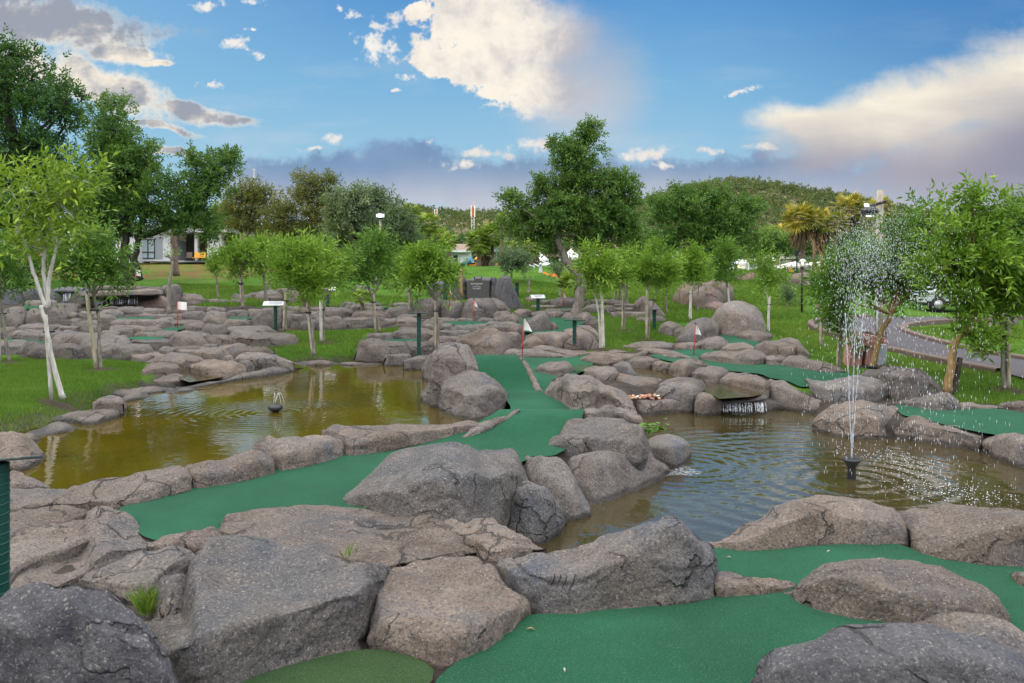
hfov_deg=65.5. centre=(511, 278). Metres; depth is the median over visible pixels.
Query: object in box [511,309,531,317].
boulder
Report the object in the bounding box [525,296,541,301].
boulder
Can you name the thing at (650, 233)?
background tree
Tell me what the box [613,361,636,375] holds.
boulder
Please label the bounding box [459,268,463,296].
tilted pole
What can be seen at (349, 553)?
grass tuft
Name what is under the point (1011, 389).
bare soil
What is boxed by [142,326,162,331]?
boulder
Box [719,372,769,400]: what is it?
boulder
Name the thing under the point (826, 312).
young tree
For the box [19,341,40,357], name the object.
boulder
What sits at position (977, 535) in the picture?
boulder
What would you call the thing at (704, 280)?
young tree
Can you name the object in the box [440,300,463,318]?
boulder
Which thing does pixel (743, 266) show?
grey building
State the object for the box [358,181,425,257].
tree
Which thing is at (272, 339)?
boulder
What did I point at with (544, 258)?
canopy tent
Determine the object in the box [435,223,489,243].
background tree
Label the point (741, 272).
young tree
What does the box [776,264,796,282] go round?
young tree
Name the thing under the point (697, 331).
hole flag
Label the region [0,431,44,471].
boulder
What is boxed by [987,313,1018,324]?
boulder
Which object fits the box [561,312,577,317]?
boulder
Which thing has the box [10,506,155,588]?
rock slab
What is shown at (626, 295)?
young tree
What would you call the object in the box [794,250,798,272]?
direction sign
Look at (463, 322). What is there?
turf lane
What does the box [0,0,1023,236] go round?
sky
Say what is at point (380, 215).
floodlight mast
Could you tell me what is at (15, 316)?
boulder
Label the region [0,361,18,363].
bare soil
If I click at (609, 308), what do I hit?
boulder
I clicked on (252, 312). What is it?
boulder
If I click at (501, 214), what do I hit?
fan palm
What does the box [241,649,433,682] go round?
fringe turf
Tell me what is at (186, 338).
boulder
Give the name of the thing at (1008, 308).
young tree
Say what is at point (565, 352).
boulder
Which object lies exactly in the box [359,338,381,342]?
boulder
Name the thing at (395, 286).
young tree
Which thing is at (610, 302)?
boulder
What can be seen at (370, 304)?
boulder
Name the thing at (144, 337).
turf lane
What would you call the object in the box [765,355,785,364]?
boulder
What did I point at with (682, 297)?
boulder
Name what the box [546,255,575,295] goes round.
young tree
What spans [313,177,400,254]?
tree
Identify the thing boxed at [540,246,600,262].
restaurant
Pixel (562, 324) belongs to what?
turf lane
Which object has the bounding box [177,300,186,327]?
hole flag
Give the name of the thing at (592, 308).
boulder
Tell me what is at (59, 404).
bare soil
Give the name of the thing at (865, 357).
timber frame
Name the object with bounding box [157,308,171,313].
boulder
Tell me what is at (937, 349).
road
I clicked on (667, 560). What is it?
boulder
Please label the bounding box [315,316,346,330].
boulder
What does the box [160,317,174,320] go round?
boulder
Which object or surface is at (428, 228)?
fan palm
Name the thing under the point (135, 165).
tree
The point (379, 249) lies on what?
young tree
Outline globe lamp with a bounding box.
[798,259,806,312]
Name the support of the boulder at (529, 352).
on the ground at (158, 274)
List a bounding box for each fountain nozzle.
[268,393,284,411]
[842,457,860,479]
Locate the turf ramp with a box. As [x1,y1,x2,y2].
[474,355,534,390]
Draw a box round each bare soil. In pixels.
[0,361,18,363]
[34,397,80,411]
[84,368,123,371]
[278,327,299,330]
[307,340,339,344]
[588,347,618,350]
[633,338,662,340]
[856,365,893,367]
[986,386,1023,393]
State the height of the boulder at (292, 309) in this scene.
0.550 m
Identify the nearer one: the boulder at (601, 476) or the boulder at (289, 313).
the boulder at (601, 476)
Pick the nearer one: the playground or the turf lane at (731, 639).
the turf lane at (731, 639)
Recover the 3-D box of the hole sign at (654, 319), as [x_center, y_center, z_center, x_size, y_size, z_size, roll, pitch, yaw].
[5.127,1.495,28.673,0.509,0.795,0.340,0,0,0]
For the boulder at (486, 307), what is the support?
on the ground at (158, 274)
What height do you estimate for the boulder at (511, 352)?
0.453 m
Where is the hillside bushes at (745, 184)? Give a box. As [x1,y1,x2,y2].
[582,175,1015,258]
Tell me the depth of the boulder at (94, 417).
13.56 m
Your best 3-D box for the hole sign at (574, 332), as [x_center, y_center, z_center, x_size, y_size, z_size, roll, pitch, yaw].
[1.862,1.688,23.686,0.630,0.953,0.340,0,0,0]
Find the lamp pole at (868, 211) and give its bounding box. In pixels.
[860,190,886,337]
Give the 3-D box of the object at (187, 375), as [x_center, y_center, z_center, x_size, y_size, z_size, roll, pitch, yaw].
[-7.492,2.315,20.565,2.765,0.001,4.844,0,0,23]
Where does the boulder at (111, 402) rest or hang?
on the ground at (158, 274)
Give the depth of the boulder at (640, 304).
33.51 m
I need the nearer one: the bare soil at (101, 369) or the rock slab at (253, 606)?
the rock slab at (253, 606)
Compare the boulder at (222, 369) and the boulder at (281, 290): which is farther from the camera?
the boulder at (281, 290)
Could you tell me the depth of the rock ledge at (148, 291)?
36.01 m
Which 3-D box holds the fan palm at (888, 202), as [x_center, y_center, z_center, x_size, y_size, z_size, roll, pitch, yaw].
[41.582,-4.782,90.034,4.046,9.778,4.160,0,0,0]
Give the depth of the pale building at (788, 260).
99.70 m
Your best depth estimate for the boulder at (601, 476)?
9.84 m
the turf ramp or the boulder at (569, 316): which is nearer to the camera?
the turf ramp
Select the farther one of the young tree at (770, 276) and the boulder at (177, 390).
the young tree at (770, 276)
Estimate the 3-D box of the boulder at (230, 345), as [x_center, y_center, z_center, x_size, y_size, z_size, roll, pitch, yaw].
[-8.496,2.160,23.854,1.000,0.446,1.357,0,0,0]
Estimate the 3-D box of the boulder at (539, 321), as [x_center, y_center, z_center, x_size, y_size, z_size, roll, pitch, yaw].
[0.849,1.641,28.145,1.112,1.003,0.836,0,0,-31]
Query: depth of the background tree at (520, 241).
107.00 m
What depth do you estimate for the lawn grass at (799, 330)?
25.77 m
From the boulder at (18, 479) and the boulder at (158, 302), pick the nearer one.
the boulder at (18, 479)
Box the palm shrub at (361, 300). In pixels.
[351,286,371,310]
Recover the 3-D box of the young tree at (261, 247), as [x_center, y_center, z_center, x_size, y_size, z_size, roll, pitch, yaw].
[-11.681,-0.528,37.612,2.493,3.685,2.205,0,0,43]
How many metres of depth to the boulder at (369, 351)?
22.81 m
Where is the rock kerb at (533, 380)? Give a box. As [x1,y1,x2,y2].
[516,355,542,390]
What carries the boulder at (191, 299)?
on the ground at (158, 274)
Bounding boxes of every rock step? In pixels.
[609,312,645,317]
[614,304,633,307]
[615,308,633,311]
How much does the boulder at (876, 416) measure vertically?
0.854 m
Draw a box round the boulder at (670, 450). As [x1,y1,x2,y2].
[648,434,690,467]
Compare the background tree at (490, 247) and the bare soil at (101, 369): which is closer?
the bare soil at (101, 369)
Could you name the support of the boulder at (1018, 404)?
on the ground at (158, 274)
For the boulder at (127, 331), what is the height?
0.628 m
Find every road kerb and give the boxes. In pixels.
[807,314,1000,373]
[899,315,1023,359]
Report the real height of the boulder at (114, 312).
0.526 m
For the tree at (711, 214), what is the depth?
54.38 m
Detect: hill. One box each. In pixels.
[151,215,613,262]
[609,188,897,251]
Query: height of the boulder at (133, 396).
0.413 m
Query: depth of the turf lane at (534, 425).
11.15 m
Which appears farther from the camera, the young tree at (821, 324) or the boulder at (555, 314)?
the boulder at (555, 314)
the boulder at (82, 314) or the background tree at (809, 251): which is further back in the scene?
the background tree at (809, 251)
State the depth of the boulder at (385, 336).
25.93 m
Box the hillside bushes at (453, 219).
[150,203,614,262]
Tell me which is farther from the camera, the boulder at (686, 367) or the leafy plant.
the boulder at (686, 367)
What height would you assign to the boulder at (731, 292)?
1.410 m
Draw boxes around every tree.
[0,22,97,285]
[0,141,139,399]
[0,228,43,361]
[0,239,58,276]
[25,215,148,368]
[58,87,247,285]
[163,243,182,309]
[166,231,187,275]
[190,199,244,263]
[199,232,267,308]
[201,245,232,297]
[211,173,280,265]
[245,229,294,300]
[248,164,345,250]
[250,238,296,331]
[256,225,349,356]
[258,249,280,289]
[289,227,340,250]
[298,231,365,340]
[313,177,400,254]
[332,223,410,332]
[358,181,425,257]
[374,242,432,310]
[389,236,471,349]
[416,225,446,254]
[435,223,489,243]
[460,235,523,260]
[491,112,653,312]
[506,231,543,254]
[528,271,535,292]
[531,236,581,260]
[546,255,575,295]
[562,234,635,347]
[598,249,616,298]
[605,239,645,329]
[619,224,675,257]
[620,234,689,338]
[621,252,642,301]
[642,175,769,275]
[649,241,685,312]
[674,238,717,318]
[687,258,718,308]
[704,233,749,301]
[734,266,748,277]
[737,222,799,269]
[742,244,802,331]
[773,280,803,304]
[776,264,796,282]
[780,230,830,268]
[796,265,846,345]
[803,178,954,368]
[808,246,870,367]
[823,219,889,267]
[894,227,968,277]
[895,167,1023,394]
[970,239,1023,387]
[987,183,1023,246]
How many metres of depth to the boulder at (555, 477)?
8.97 m
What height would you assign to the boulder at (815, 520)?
0.589 m
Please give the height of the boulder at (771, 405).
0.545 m
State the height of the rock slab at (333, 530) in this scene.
0.407 m
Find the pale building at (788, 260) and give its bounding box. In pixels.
[765,251,829,268]
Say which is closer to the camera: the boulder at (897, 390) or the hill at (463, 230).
the boulder at (897, 390)
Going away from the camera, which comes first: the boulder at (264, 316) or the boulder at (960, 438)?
the boulder at (960, 438)
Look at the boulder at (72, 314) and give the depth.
32.64 m
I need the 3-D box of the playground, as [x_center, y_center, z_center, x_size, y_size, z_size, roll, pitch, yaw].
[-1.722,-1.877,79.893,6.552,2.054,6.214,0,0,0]
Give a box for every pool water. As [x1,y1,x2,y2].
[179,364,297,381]
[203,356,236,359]
[633,368,675,379]
[704,383,765,398]
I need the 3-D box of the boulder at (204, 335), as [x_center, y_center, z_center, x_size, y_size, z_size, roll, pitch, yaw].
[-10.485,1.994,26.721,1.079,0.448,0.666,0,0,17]
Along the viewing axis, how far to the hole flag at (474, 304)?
30.49 m
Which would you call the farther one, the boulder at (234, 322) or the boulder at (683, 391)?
the boulder at (234, 322)
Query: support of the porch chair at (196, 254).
on the white house at (155, 253)
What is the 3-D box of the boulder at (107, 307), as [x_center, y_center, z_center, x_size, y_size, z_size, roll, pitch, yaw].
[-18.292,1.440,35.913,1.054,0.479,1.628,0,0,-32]
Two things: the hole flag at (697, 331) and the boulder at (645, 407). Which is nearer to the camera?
the boulder at (645, 407)
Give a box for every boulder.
[0,306,26,326]
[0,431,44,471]
[0,582,177,682]
[1,289,24,304]
[1,327,15,337]
[1,339,26,354]
[7,329,60,340]
[10,470,49,488]
[18,323,43,329]
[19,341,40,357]
[23,288,55,300]
[24,308,50,324]
[25,433,40,441]
[26,342,85,359]
[27,421,75,436]
[31,300,56,305]
[46,307,68,318]
[49,324,59,329]
[51,286,88,292]
[51,303,78,312]
[51,330,97,343]
[51,403,126,424]
[53,465,191,510]
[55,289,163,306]
[58,325,78,330]
[67,311,78,317]
[69,318,80,325]
[75,303,85,306]
[76,320,103,330]
[79,311,95,317]
[79,333,131,358]
[92,314,116,321]
[92,395,123,415]
[94,305,118,310]
[99,309,123,315]
[101,330,120,334]
[109,325,146,331]
[110,319,174,328]
[112,343,153,360]
[112,386,169,397]
[113,325,136,336]
[116,306,144,313]
[122,392,150,401]
[124,285,138,289]
[130,352,162,362]
[131,339,169,343]
[134,332,154,336]
[136,296,165,307]
[136,313,166,317]
[141,308,157,313]
[141,362,180,374]
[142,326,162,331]
[145,352,203,368]
[146,527,222,553]
[152,573,186,618]
[153,330,177,337]
[154,373,199,387]
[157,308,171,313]
[157,346,176,353]
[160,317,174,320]
[161,284,182,304]
[164,313,182,319]
[165,387,195,393]
[169,330,207,346]
[171,319,201,326]
[174,309,190,312]
[174,367,303,387]
[175,346,189,349]
[176,347,229,358]
[180,293,204,304]
[182,311,206,318]
[182,321,204,331]
[184,449,274,487]
[185,346,202,349]
[187,306,206,311]
[189,359,246,381]
[197,331,210,337]
[201,323,229,334]
[202,313,228,324]
[203,343,218,347]
[205,299,228,302]
[205,334,228,345]
[206,306,226,310]
[206,310,225,314]
[219,343,246,348]
[221,355,234,360]
[223,318,249,326]
[225,309,248,316]
[227,299,245,302]
[227,325,276,332]
[227,332,298,346]
[227,345,273,355]
[231,293,252,297]
[234,330,262,343]
[235,352,294,371]
[240,360,253,371]
[248,309,257,316]
[252,435,344,470]
[253,308,282,328]
[254,290,281,299]
[268,295,283,300]
[276,288,286,293]
[280,306,299,312]
[282,290,300,302]
[282,311,294,327]
[290,314,305,327]
[294,360,338,365]
[299,319,316,330]
[300,307,318,312]
[305,311,325,318]
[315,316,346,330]
[321,420,478,455]
[325,307,353,316]
[339,362,382,365]
[340,302,355,308]
[343,316,387,327]
[343,442,528,525]
[350,304,364,310]
[352,285,373,291]
[352,310,390,317]
[354,340,411,362]
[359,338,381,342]
[364,302,380,306]
[364,306,383,310]
[365,332,393,339]
[383,353,410,365]
[385,318,396,324]
[386,306,410,314]
[390,302,407,306]
[391,326,433,338]
[396,317,416,325]
[397,314,416,317]
[403,355,427,369]
[406,340,433,356]
[411,297,440,319]
[420,370,509,420]
[421,320,444,325]
[421,323,433,329]
[422,353,431,381]
[428,280,451,297]
[429,335,458,342]
[429,342,478,407]
[439,323,452,329]
[439,330,470,335]
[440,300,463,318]
[441,317,457,321]
[450,324,479,331]
[452,276,466,300]
[456,328,512,354]
[457,317,472,320]
[460,298,496,319]
[462,409,519,437]
[466,276,490,282]
[474,323,486,328]
[477,317,496,321]
[484,324,507,331]
[486,321,516,326]
[490,277,496,297]
[492,298,509,311]
[492,311,510,317]
[493,316,505,321]
[494,515,718,613]
[495,275,523,309]
[499,314,519,318]
[503,349,518,354]
[505,313,520,322]
[506,332,521,341]
[507,324,524,336]
[507,481,566,544]
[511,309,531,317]
[516,348,569,357]
[519,335,547,348]
[522,455,590,521]
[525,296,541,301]
[525,311,551,332]
[525,331,569,347]
[530,305,556,308]
[531,345,586,355]
[536,308,559,312]
[536,361,573,375]
[540,300,549,304]
[544,373,635,410]
[548,311,563,317]
[549,417,649,470]
[551,322,558,329]
[552,297,573,307]
[560,308,571,311]
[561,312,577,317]
[563,315,575,318]
[563,327,598,348]
[564,337,582,348]
[568,449,671,504]
[575,312,592,323]
[577,325,598,339]
[580,350,647,365]
[583,304,605,312]
[583,366,618,380]
[583,405,642,424]
[584,299,590,305]
[587,349,626,354]
[588,319,600,323]
[591,299,607,303]
[604,299,629,305]
[605,305,615,313]
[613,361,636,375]
[615,373,661,385]
[620,341,672,348]
[628,356,659,368]
[634,296,664,315]
[636,316,665,321]
[636,347,681,354]
[636,399,681,415]
[648,434,690,467]
[652,361,670,371]
[656,377,706,412]
[658,321,682,335]
[663,354,691,357]
[668,358,709,376]
[672,279,707,304]
[672,342,700,349]
[673,327,683,337]
[676,317,718,342]
[690,366,730,382]
[692,286,726,307]
[694,392,721,415]
[697,336,727,349]
[699,349,766,364]
[704,301,723,310]
[705,279,733,300]
[708,495,908,550]
[712,300,765,335]
[714,571,795,596]
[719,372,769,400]
[720,342,753,351]
[724,399,783,411]
[735,272,756,280]
[736,329,772,342]
[750,622,1023,682]
[753,341,796,356]
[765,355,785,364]
[766,379,820,414]
[775,337,809,357]
[780,355,845,372]
[784,557,1010,622]
[789,272,811,284]
[805,375,888,402]
[811,400,898,439]
[861,366,943,400]
[892,415,987,451]
[894,392,960,409]
[895,503,1023,566]
[913,612,1023,651]
[960,402,1002,408]
[981,433,1023,467]
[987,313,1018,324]
[998,400,1023,408]
[1010,571,1023,585]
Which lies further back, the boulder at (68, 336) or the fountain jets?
the boulder at (68, 336)
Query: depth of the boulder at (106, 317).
31.17 m
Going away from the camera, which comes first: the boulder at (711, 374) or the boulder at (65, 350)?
the boulder at (711, 374)
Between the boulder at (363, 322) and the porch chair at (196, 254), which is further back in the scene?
the porch chair at (196, 254)
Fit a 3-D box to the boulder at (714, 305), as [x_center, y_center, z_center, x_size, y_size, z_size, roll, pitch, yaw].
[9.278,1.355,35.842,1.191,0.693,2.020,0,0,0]
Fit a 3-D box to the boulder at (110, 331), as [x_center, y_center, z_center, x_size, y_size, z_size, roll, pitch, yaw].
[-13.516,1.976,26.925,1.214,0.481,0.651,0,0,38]
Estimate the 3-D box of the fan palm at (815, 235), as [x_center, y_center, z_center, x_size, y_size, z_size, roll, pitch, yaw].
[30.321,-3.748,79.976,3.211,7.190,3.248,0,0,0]
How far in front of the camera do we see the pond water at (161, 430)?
13.69 m
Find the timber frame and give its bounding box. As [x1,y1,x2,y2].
[843,330,888,365]
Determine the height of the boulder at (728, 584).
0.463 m
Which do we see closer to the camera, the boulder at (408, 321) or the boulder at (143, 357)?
the boulder at (143, 357)
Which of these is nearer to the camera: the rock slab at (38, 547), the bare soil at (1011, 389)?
the rock slab at (38, 547)
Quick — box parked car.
[911,278,995,312]
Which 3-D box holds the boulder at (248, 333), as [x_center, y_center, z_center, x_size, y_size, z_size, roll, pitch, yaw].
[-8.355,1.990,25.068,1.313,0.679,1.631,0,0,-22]
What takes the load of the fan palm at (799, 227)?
on the ground at (158, 274)
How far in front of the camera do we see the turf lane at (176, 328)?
28.44 m
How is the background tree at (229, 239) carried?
on the ground at (158, 274)
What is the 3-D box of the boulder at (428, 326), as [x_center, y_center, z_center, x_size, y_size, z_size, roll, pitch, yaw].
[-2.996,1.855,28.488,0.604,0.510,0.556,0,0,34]
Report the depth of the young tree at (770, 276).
27.84 m
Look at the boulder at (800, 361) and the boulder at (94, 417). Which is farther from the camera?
the boulder at (800, 361)
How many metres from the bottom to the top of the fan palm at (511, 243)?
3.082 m
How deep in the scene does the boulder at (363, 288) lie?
46.18 m
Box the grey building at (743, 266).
[729,259,775,268]
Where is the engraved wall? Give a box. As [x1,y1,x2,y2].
[467,277,489,298]
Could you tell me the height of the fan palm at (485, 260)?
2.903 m
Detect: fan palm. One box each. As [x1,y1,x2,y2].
[402,203,423,224]
[416,211,442,242]
[432,225,452,245]
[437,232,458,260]
[464,227,491,265]
[474,248,490,265]
[479,222,505,265]
[493,211,506,265]
[503,239,517,253]
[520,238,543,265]
[769,222,785,264]
[779,202,819,272]
[800,206,828,270]
[811,207,837,265]
[820,209,853,251]
[828,192,871,234]
[866,194,896,225]
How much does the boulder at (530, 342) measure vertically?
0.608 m
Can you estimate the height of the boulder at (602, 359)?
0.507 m
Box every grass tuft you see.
[123,582,166,617]
[338,540,358,556]
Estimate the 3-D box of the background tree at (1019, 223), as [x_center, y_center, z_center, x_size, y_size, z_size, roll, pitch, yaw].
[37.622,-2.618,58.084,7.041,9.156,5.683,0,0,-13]
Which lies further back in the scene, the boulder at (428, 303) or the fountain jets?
the boulder at (428, 303)
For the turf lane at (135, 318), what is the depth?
31.73 m
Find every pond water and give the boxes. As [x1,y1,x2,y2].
[18,364,478,488]
[537,410,1023,552]
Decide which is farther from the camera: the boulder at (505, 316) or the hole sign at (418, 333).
the boulder at (505, 316)
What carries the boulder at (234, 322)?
on the ground at (158, 274)
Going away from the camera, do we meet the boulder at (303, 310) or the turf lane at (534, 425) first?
the turf lane at (534, 425)
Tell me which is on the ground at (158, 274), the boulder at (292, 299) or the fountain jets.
the boulder at (292, 299)
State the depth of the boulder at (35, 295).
40.12 m
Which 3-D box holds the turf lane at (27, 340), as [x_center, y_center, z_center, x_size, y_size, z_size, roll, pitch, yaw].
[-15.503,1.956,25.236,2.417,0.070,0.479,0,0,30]
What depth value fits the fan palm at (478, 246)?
69.58 m
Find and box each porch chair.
[184,252,192,260]
[192,252,199,260]
[198,252,205,260]
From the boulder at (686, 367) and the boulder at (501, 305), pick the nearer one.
the boulder at (686, 367)
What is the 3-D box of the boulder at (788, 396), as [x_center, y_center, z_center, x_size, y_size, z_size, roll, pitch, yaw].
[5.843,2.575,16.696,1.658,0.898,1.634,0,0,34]
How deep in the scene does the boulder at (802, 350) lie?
22.10 m
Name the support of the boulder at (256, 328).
on the ground at (158, 274)
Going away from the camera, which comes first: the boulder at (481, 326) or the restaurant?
the boulder at (481, 326)
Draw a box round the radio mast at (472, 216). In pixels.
[471,206,474,228]
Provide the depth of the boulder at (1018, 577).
5.73 m
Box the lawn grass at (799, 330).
[0,270,1023,431]
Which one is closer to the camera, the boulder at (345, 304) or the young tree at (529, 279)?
the boulder at (345, 304)
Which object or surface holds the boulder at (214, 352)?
on the ground at (158, 274)
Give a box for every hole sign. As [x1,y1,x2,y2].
[0,456,42,597]
[262,301,286,330]
[322,287,334,306]
[408,312,429,355]
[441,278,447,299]
[513,282,520,297]
[531,295,544,310]
[564,319,585,344]
[648,309,661,329]
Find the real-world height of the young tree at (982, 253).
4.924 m
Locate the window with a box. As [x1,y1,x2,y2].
[142,239,154,258]
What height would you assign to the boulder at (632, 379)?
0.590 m
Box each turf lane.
[8,338,44,342]
[24,305,43,308]
[115,317,153,319]
[118,435,532,539]
[128,336,164,339]
[146,326,182,331]
[228,317,251,318]
[385,339,416,341]
[434,355,592,455]
[436,544,1023,682]
[443,321,485,324]
[517,317,584,332]
[651,349,854,386]
[720,334,758,346]
[893,405,1023,434]
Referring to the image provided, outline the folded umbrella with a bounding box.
[539,262,541,272]
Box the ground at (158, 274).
[0,262,1023,682]
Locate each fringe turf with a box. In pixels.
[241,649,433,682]
[573,364,593,371]
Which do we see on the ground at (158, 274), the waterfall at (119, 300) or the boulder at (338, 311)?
the boulder at (338, 311)
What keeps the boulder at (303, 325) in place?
on the ground at (158, 274)
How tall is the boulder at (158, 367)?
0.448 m
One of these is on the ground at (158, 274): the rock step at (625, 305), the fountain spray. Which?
the rock step at (625, 305)
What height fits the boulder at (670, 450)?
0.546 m
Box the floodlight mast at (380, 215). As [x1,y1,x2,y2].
[376,213,384,232]
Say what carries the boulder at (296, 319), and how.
on the ground at (158, 274)
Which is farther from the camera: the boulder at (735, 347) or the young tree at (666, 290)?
the young tree at (666, 290)
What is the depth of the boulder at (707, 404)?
15.41 m
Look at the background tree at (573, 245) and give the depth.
94.24 m
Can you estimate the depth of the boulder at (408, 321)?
30.04 m
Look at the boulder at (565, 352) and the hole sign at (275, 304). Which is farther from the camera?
the hole sign at (275, 304)
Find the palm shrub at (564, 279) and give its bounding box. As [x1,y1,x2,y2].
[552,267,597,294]
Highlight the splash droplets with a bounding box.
[837,444,1018,504]
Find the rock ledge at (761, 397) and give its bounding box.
[720,393,767,403]
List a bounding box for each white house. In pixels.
[11,221,151,262]
[142,228,253,262]
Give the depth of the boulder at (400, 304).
37.31 m
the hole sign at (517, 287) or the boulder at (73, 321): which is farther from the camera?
the hole sign at (517, 287)
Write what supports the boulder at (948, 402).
on the ground at (158, 274)
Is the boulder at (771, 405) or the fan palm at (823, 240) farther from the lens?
the fan palm at (823, 240)
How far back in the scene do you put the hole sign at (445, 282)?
39.85 m
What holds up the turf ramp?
on the turf lane at (534, 425)
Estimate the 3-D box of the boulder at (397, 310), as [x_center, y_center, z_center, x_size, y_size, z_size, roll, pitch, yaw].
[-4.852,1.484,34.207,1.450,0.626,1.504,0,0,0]
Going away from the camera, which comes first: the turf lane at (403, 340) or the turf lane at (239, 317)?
the turf lane at (403, 340)
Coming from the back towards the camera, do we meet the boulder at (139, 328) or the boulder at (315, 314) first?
the boulder at (315, 314)
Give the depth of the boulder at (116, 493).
7.93 m
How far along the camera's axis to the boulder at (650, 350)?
22.60 m
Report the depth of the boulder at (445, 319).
30.91 m
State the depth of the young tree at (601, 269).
23.49 m
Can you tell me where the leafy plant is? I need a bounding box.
[639,418,668,432]
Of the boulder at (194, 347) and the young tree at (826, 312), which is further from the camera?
the boulder at (194, 347)
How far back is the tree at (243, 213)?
79.41 m
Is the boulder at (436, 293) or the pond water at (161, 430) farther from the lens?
the boulder at (436, 293)
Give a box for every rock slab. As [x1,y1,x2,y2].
[10,486,66,511]
[10,505,87,537]
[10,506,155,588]
[10,520,91,585]
[78,545,194,603]
[144,534,391,682]
[218,505,475,567]
[367,556,530,668]
[445,517,545,561]
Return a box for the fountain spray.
[785,199,1022,496]
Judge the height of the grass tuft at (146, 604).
0.220 m
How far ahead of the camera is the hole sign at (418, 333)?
22.75 m
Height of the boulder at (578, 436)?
0.707 m
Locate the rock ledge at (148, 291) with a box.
[76,288,163,296]
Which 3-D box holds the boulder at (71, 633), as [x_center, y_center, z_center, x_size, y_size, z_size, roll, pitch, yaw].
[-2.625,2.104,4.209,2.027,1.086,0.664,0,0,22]
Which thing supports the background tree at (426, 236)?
on the ground at (158, 274)
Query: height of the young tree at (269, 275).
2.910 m
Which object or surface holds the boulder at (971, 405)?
on the ground at (158, 274)
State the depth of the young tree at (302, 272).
22.34 m
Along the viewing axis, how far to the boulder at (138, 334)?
26.54 m
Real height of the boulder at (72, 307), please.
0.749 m
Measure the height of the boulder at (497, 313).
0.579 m
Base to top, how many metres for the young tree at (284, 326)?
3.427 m
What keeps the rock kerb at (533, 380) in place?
on the ground at (158, 274)
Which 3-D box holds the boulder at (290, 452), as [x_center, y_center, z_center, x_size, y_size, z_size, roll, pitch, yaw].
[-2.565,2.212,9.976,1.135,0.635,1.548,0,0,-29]
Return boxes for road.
[814,317,1023,377]
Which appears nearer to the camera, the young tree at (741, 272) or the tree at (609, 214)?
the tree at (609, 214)
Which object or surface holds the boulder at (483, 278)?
on the boulder at (493, 281)
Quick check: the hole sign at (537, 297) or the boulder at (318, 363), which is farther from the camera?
the hole sign at (537, 297)
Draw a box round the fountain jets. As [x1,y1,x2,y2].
[845,313,863,458]
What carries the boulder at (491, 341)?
on the ground at (158, 274)
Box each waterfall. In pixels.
[63,292,70,300]
[97,295,137,304]
[723,402,766,412]
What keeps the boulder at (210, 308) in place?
on the ground at (158, 274)
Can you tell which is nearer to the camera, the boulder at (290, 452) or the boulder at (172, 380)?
the boulder at (290, 452)
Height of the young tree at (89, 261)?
3.982 m
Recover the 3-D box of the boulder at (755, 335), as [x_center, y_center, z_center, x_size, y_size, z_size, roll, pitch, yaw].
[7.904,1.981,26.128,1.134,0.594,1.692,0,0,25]
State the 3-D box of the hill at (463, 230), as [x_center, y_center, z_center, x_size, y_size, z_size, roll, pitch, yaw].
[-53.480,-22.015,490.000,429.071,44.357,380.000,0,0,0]
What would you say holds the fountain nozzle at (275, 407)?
in the pond water at (161, 430)
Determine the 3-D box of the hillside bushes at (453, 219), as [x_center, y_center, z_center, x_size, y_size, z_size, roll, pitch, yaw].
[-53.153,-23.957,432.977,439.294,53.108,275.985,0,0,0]
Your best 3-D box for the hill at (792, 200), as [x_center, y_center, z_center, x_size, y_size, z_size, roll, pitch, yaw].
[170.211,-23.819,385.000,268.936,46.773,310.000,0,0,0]
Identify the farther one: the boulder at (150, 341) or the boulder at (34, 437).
the boulder at (150, 341)
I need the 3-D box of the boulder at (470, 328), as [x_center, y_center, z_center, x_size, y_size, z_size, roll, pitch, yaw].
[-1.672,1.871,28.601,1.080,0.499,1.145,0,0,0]
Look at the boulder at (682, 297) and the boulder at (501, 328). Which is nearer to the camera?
the boulder at (501, 328)
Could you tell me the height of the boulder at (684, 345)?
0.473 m
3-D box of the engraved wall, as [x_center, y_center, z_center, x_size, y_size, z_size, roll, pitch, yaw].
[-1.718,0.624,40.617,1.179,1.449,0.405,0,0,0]
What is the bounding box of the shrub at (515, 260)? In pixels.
[486,245,537,282]
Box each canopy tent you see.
[539,253,548,262]
[559,248,580,263]
[731,259,748,270]
[771,261,799,271]
[795,262,819,269]
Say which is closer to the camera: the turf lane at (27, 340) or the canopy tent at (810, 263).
the turf lane at (27, 340)
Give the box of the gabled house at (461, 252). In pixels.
[445,244,473,262]
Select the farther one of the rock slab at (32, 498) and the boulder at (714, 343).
the boulder at (714, 343)
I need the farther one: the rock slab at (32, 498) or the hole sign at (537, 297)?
the hole sign at (537, 297)
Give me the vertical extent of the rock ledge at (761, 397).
0.189 m
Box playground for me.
[461,249,521,265]
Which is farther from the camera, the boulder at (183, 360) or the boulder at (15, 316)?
the boulder at (15, 316)
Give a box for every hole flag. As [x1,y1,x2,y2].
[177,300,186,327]
[473,298,476,321]
[522,316,531,357]
[693,322,700,354]
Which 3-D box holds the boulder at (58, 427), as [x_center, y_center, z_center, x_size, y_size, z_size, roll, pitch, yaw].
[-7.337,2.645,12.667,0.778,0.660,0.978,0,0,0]
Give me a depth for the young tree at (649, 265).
25.71 m

